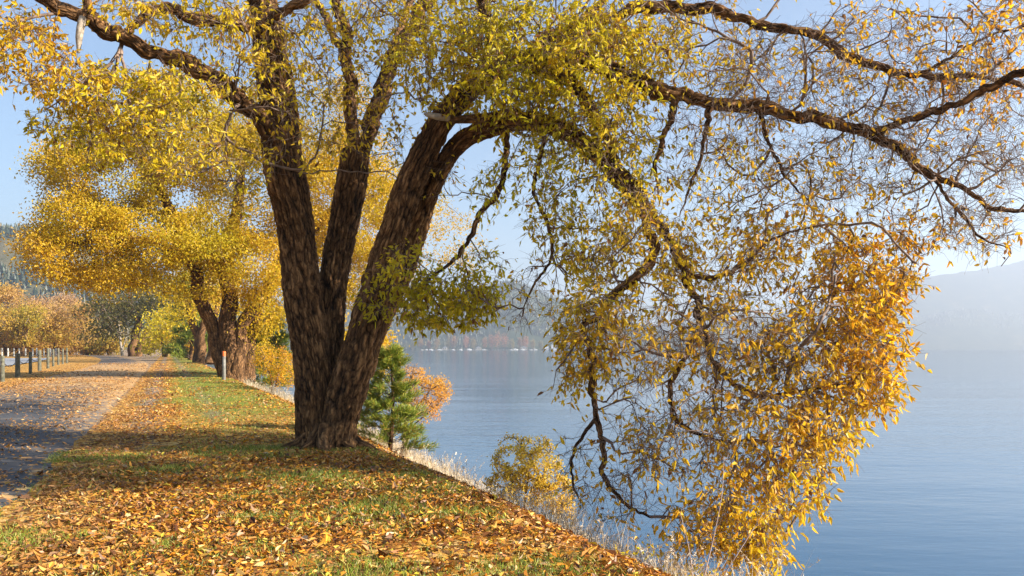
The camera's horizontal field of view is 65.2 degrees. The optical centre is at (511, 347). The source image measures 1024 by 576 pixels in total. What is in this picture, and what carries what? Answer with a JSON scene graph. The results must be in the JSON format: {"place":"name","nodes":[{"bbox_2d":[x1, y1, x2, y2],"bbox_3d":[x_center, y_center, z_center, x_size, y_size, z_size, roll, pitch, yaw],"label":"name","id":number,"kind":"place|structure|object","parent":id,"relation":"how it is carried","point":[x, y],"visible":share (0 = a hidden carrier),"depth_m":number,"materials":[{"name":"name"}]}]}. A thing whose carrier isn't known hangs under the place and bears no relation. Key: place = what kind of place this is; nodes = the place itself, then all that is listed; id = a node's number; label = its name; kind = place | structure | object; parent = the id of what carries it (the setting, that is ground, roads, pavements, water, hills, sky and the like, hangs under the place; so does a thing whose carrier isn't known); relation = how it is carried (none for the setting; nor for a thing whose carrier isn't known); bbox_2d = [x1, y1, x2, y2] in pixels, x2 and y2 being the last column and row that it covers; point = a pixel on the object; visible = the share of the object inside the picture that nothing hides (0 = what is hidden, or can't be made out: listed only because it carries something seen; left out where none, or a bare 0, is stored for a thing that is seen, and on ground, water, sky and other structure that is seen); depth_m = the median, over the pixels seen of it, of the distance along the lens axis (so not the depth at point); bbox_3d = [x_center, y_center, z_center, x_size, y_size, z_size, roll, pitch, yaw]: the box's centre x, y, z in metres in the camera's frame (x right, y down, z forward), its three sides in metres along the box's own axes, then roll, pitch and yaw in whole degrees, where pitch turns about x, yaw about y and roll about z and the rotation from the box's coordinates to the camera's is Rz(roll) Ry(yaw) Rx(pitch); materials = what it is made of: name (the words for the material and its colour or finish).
{"place":"outdoors","nodes":[
{"label":"outdoors","id":0,"kind":"place"},
{"bbox_2d":[5,358,49,365],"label":"parking lot","id":1,"kind":"structure","parent":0,"point":[9,361],"depth_m":96.64,"materials":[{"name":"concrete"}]},
{"bbox_2d":[0,353,148,507],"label":"road","id":2,"kind":"structure","parent":0,"point":[33,455],"depth_m":18.51,"materials":[{"name":"grey asphalt"}]},
{"bbox_2d":[0,232,260,350],"bbox_3d":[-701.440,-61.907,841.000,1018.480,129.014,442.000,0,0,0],"label":"hill","id":3,"kind":"structure","parent":0,"point":[5,259],"depth_m":745.90,"materials":[{"name":"grey plant"}]},
{"bbox_2d":[0,222,242,329],"bbox_3d":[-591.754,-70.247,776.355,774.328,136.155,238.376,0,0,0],"label":"conifer forest","id":4,"kind":"object","parent":3,"relation":"on","point":[8,230],"visible":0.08,"depth_m":719.68,"materials":[{"name":"plant"}]},
{"bbox_2d":[0,350,648,575],"bbox_3d":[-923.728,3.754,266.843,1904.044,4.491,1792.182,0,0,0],"label":"ground","id":5,"kind":"structure","parent":0,"point":[72,360],"depth_m":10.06,"materials":[{"name":"plant"}]},
{"bbox_2d":[1,336,48,354],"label":"autumn bush","id":6,"kind":"object","parent":5,"relation":"on","point":[27,348],"visible":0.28,"depth_m":179.74,"materials":[{"name":"orange plant"}]},
{"bbox_2d":[0,300,50,355],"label":"autumn tree","id":7,"kind":"object","parent":5,"relation":"on","point":[26,323],"visible":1,"depth_m":158.52,"materials":[{"name":"yellow plant"}]},
{"bbox_2d":[0,280,55,354],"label":"autumn tree","id":8,"kind":"object","parent":5,"relation":"on","point":[9,294],"visible":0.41,"depth_m":167.80,"materials":[{"name":"orange plant"}]},
{"bbox_2d":[0,348,67,381],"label":"post and chain fence","id":9,"kind":"object","parent":5,"relation":"on","point":[3,364],"visible":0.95,"depth_m":49.42,"materials":[{"name":"grey wood"}]},
{"bbox_2d":[13,293,68,348],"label":"autumn tree","id":10,"kind":"object","parent":5,"relation":"on","point":[45,300],"visible":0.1,"depth_m":181.94,"materials":[{"name":"orange plant"}]},
{"bbox_2d":[27,347,65,354],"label":"autumn bush","id":11,"kind":"object","parent":5,"relation":"on","point":[45,351],"visible":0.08,"depth_m":186.35,"materials":[{"name":"brown plant"}]},
{"bbox_2d":[31,298,96,354],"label":"autumn tree","id":12,"kind":"object","parent":5,"relation":"on","point":[57,326],"visible":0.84,"depth_m":166.88,"materials":[{"name":"yellow plant"}]},
{"bbox_2d":[44,335,85,354],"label":"autumn bush","id":13,"kind":"object","parent":5,"relation":"on","point":[64,347],"visible":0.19,"depth_m":185.50,"materials":[{"name":"orange plant"}]},
{"bbox_2d":[47,291,109,352],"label":"autumn tree","id":14,"kind":"object","parent":5,"relation":"on","point":[67,298],"visible":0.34,"depth_m":202.62,"materials":[{"name":"orange plant"}]},
{"bbox_2d":[68,337,105,354],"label":"autumn bush","id":15,"kind":"object","parent":5,"relation":"on","point":[80,348],"visible":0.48,"depth_m":177.40,"materials":[{"name":"brown plant"}]},
{"bbox_2d":[71,316,124,340],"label":"autumn tree","id":16,"kind":"object","parent":5,"relation":"on","point":[93,326],"visible":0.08,"depth_m":211.16,"materials":[{"name":"brown plant"}]},
{"bbox_2d":[84,330,129,354],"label":"autumn bush","id":17,"kind":"object","parent":5,"relation":"on","point":[114,346],"visible":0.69,"depth_m":173.41,"materials":[{"name":"yellow plant"}]},
{"bbox_2d":[95,303,133,354],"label":"pale trunk tree","id":18,"kind":"object","parent":5,"relation":"on","point":[121,349],"visible":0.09,"depth_m":164.82,"materials":[{"name":"beige plant"}]},
{"bbox_2d":[66,277,180,356],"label":"roadside tree","id":19,"kind":"object","parent":5,"relation":"on","point":[129,308],"visible":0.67,"depth_m":147.36,"materials":[{"name":"green plant"}]},
{"bbox_2d":[125,327,164,355],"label":"autumn bush","id":20,"kind":"object","parent":5,"relation":"on","point":[150,352],"visible":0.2,"depth_m":158.83,"materials":[{"name":"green plant"}]},
{"bbox_2d":[130,303,193,357],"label":"yellow bush","id":21,"kind":"object","parent":5,"relation":"on","point":[162,336],"visible":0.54,"depth_m":123.15,"materials":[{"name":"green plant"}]},
{"bbox_2d":[161,274,207,359],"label":"dark evergreen","id":22,"kind":"object","parent":5,"relation":"on","point":[180,349],"visible":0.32,"depth_m":102.81,"materials":[{"name":"green plant"}]},
{"bbox_2d":[146,226,251,364],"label":"willow tree","id":23,"kind":"object","parent":5,"relation":"on","point":[200,346],"visible":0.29,"depth_m":88.11,"materials":[{"name":"yellow plant"}]},
{"bbox_2d":[184,256,255,364],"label":"willow tree","id":24,"kind":"object","parent":5,"relation":"on","point":[208,360],"visible":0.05,"depth_m":95.79,"materials":[{"name":"brown plant"}]},
{"bbox_2d":[222,351,225,379],"bbox_3d":[-14.040,0.911,39.000,0.180,1.510,0.175,0,0,0],"label":"marker post","id":25,"kind":"object","parent":5,"relation":"on","point":[223,365],"visible":0.94,"depth_m":38.93,"materials":[{"name":"white plastic"}]},
{"bbox_2d":[0,56,497,382],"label":"willow tree","id":26,"kind":"object","parent":5,"relation":"on","point":[108,225],"visible":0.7,"depth_m":40.84,"materials":[{"name":"yellow plant"}]},
{"bbox_2d":[246,341,293,392],"bbox_3d":[-10.481,0.776,34.965,3.826,2.454,2.160,0,0,30],"label":"yellow shrub","id":27,"kind":"object","parent":5,"relation":"on","point":[279,369],"visible":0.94,"depth_m":34.81,"materials":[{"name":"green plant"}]},
{"bbox_2d":[253,318,293,390],"bbox_3d":[-14.444,0.271,47.922,4.068,4.872,3.971,0,0,-27],"label":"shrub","id":28,"kind":"object","parent":5,"relation":"on","point":[280,340],"visible":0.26,"depth_m":47.63,"materials":[{"name":"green plant"}]},
{"bbox_2d":[0,363,672,575],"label":"fallen leaves","id":29,"kind":"object","parent":5,"relation":"on","point":[539,522],"visible":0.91,"depth_m":7.75,"materials":[{"name":"orange plant"}]},
{"bbox_2d":[344,307,409,379],"bbox_3d":[-6.235,0.517,30.225,4.991,4.089,2.879,0,0,23],"label":"yellow shrub","id":30,"kind":"object","parent":5,"relation":"on","point":[385,341],"visible":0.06,"depth_m":29.75,"materials":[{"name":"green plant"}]},
{"bbox_2d":[357,341,439,451],"bbox_3d":[-2.259,0.949,14.989,1.658,2.217,1.658,0,0,-28],"label":"young pine","id":31,"kind":"object","parent":5,"relation":"on","point":[375,403],"visible":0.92,"depth_m":14.84,"materials":[{"name":"green plant"}]},
{"bbox_2d":[387,363,454,457],"bbox_3d":[-1.984,1.333,16.939,1.553,2.108,1.108,0,0,11],"label":"orange bush","id":32,"kind":"object","parent":5,"relation":"on","point":[439,394],"visible":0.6,"depth_m":16.82,"materials":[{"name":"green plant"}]},
{"bbox_2d":[0,0,1023,575],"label":"willow tree","id":33,"kind":"object","parent":5,"relation":"on","point":[334,370],"visible":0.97,"depth_m":10.77,"materials":[{"name":"yellow plant"}]},
{"bbox_2d":[482,432,577,519],"bbox_3d":[0.271,1.982,11.964,1.439,1.437,0.905,0,0,0],"label":"yellow sapling","id":34,"kind":"object","parent":5,"relation":"on","point":[540,483],"visible":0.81,"depth_m":11.87,"materials":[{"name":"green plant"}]},
{"bbox_2d":[241,377,819,575],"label":"dry grass","id":35,"kind":"structure","parent":5,"relation":"on","point":[419,459],"depth_m":9.66,"materials":[{"name":"beige plant"}]},
{"bbox_2d":[601,458,795,575],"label":"bank shrub","id":36,"kind":"object","parent":5,"relation":"on","point":[733,557],"visible":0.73,"depth_m":8.14,"materials":[{"name":"yellow plant"}]},
{"bbox_2d":[239,281,718,349],"bbox_3d":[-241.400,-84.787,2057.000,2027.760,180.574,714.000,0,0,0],"label":"hill","id":37,"kind":"structure","parent":0,"point":[511,333],"depth_m":1804.90,"materials":[{"name":"grey"}]},
{"bbox_2d":[486,332,493,347],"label":"shore tree","id":38,"kind":"object","parent":37,"relation":"on","point":[491,341],"visible":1,"depth_m":1699.61,"materials":[{"name":"grey plant"}]},
{"bbox_2d":[237,277,765,349],"bbox_3d":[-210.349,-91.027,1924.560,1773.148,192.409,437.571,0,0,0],"label":"conifer forest","id":39,"kind":"object","parent":37,"relation":"on","point":[409,338],"visible":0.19,"depth_m":1837.39,"materials":[{"name":"plant"}]},
{"bbox_2d":[0,0,1023,324],"label":"sky","id":40,"kind":"structure","parent":0,"point":[13,192],"materials":[{"name":"blue"}]},
{"bbox_2d":[205,349,1023,575],"bbox_3d":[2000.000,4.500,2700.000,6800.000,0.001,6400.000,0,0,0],"label":"lake water","id":41,"kind":"structure","parent":0,"point":[935,487],"depth_m":33.80,"materials":[{"name":"blue liquid"}]},
{"bbox_2d":[418,337,423,348],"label":"shore tree","id":42,"kind":"object","parent":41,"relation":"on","point":[419,342],"visible":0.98,"depth_m":1697.13,"materials":[{"name":"grey plant"}]},
{"bbox_2d":[434,337,440,348],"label":"shore tree","id":43,"kind":"object","parent":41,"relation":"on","point":[436,342],"visible":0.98,"depth_m":1687.38,"materials":[{"name":"grey plant"}]},
{"bbox_2d":[445,339,450,348],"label":"shore tree","id":44,"kind":"object","parent":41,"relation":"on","point":[448,344],"visible":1,"depth_m":1692.08,"materials":[{"name":"grey plant"}]},
{"bbox_2d":[449,336,457,348],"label":"shore tree","id":45,"kind":"object","parent":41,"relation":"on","point":[452,339],"visible":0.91,"depth_m":1693.18,"materials":[{"name":"grey plant"}]},
{"bbox_2d":[462,334,470,349],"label":"shore tree","id":46,"kind":"object","parent":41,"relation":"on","point":[465,339],"visible":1,"depth_m":1685.37,"materials":[{"name":"grey plant"}]},
{"bbox_2d":[470,338,475,348],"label":"shore tree","id":47,"kind":"object","parent":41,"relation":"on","point":[473,343],"visible":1,"depth_m":1688.98,"materials":[{"name":"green plant"}]},
{"bbox_2d":[482,337,488,347],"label":"shore tree","id":48,"kind":"object","parent":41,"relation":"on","point":[484,341],"visible":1,"depth_m":1690.42,"materials":[{"name":"grey plant"}]},
{"bbox_2d":[493,331,500,349],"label":"shore tree","id":49,"kind":"object","parent":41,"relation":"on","point":[496,339],"visible":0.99,"depth_m":1688.97,"materials":[{"name":"grey plant"}]},
{"bbox_2d":[501,334,509,346],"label":"shore tree","id":50,"kind":"object","parent":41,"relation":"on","point":[504,337],"visible":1,"depth_m":1698.54,"materials":[{"name":"grey plant"}]},
{"bbox_2d":[509,338,514,347],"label":"shore tree","id":51,"kind":"object","parent":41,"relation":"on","point":[511,343],"visible":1,"depth_m":1683.65,"materials":[{"name":"grey plant"}]},
{"bbox_2d":[517,336,522,347],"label":"shore tree","id":52,"kind":"object","parent":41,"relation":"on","point":[519,341],"visible":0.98,"depth_m":1693.70,"materials":[{"name":"grey plant"}]},
{"bbox_2d":[521,334,528,346],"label":"shore tree","id":53,"kind":"object","parent":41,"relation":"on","point":[525,341],"visible":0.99,"depth_m":1686.60,"materials":[{"name":"grey plant"}]},
{"bbox_2d":[657,309,1023,348],"bbox_3d":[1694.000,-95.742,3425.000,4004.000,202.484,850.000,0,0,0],"label":"hill","id":54,"kind":"structure","parent":0,"point":[958,334],"depth_m":3175.11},
{"bbox_2d":[654,307,1023,334],"bbox_3d":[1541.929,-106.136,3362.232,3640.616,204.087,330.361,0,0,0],"label":"conifer forest","id":55,"kind":"object","parent":54,"relation":"on","point":[951,313],"visible":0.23,"depth_m":3338.06,"materials":[{"name":"plant"}]},
{"bbox_2d":[728,260,1023,321],"bbox_3d":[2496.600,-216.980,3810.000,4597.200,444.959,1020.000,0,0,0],"label":"hill","id":56,"kind":"structure","parent":0,"point":[999,288],"depth_m":3628.43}
]}

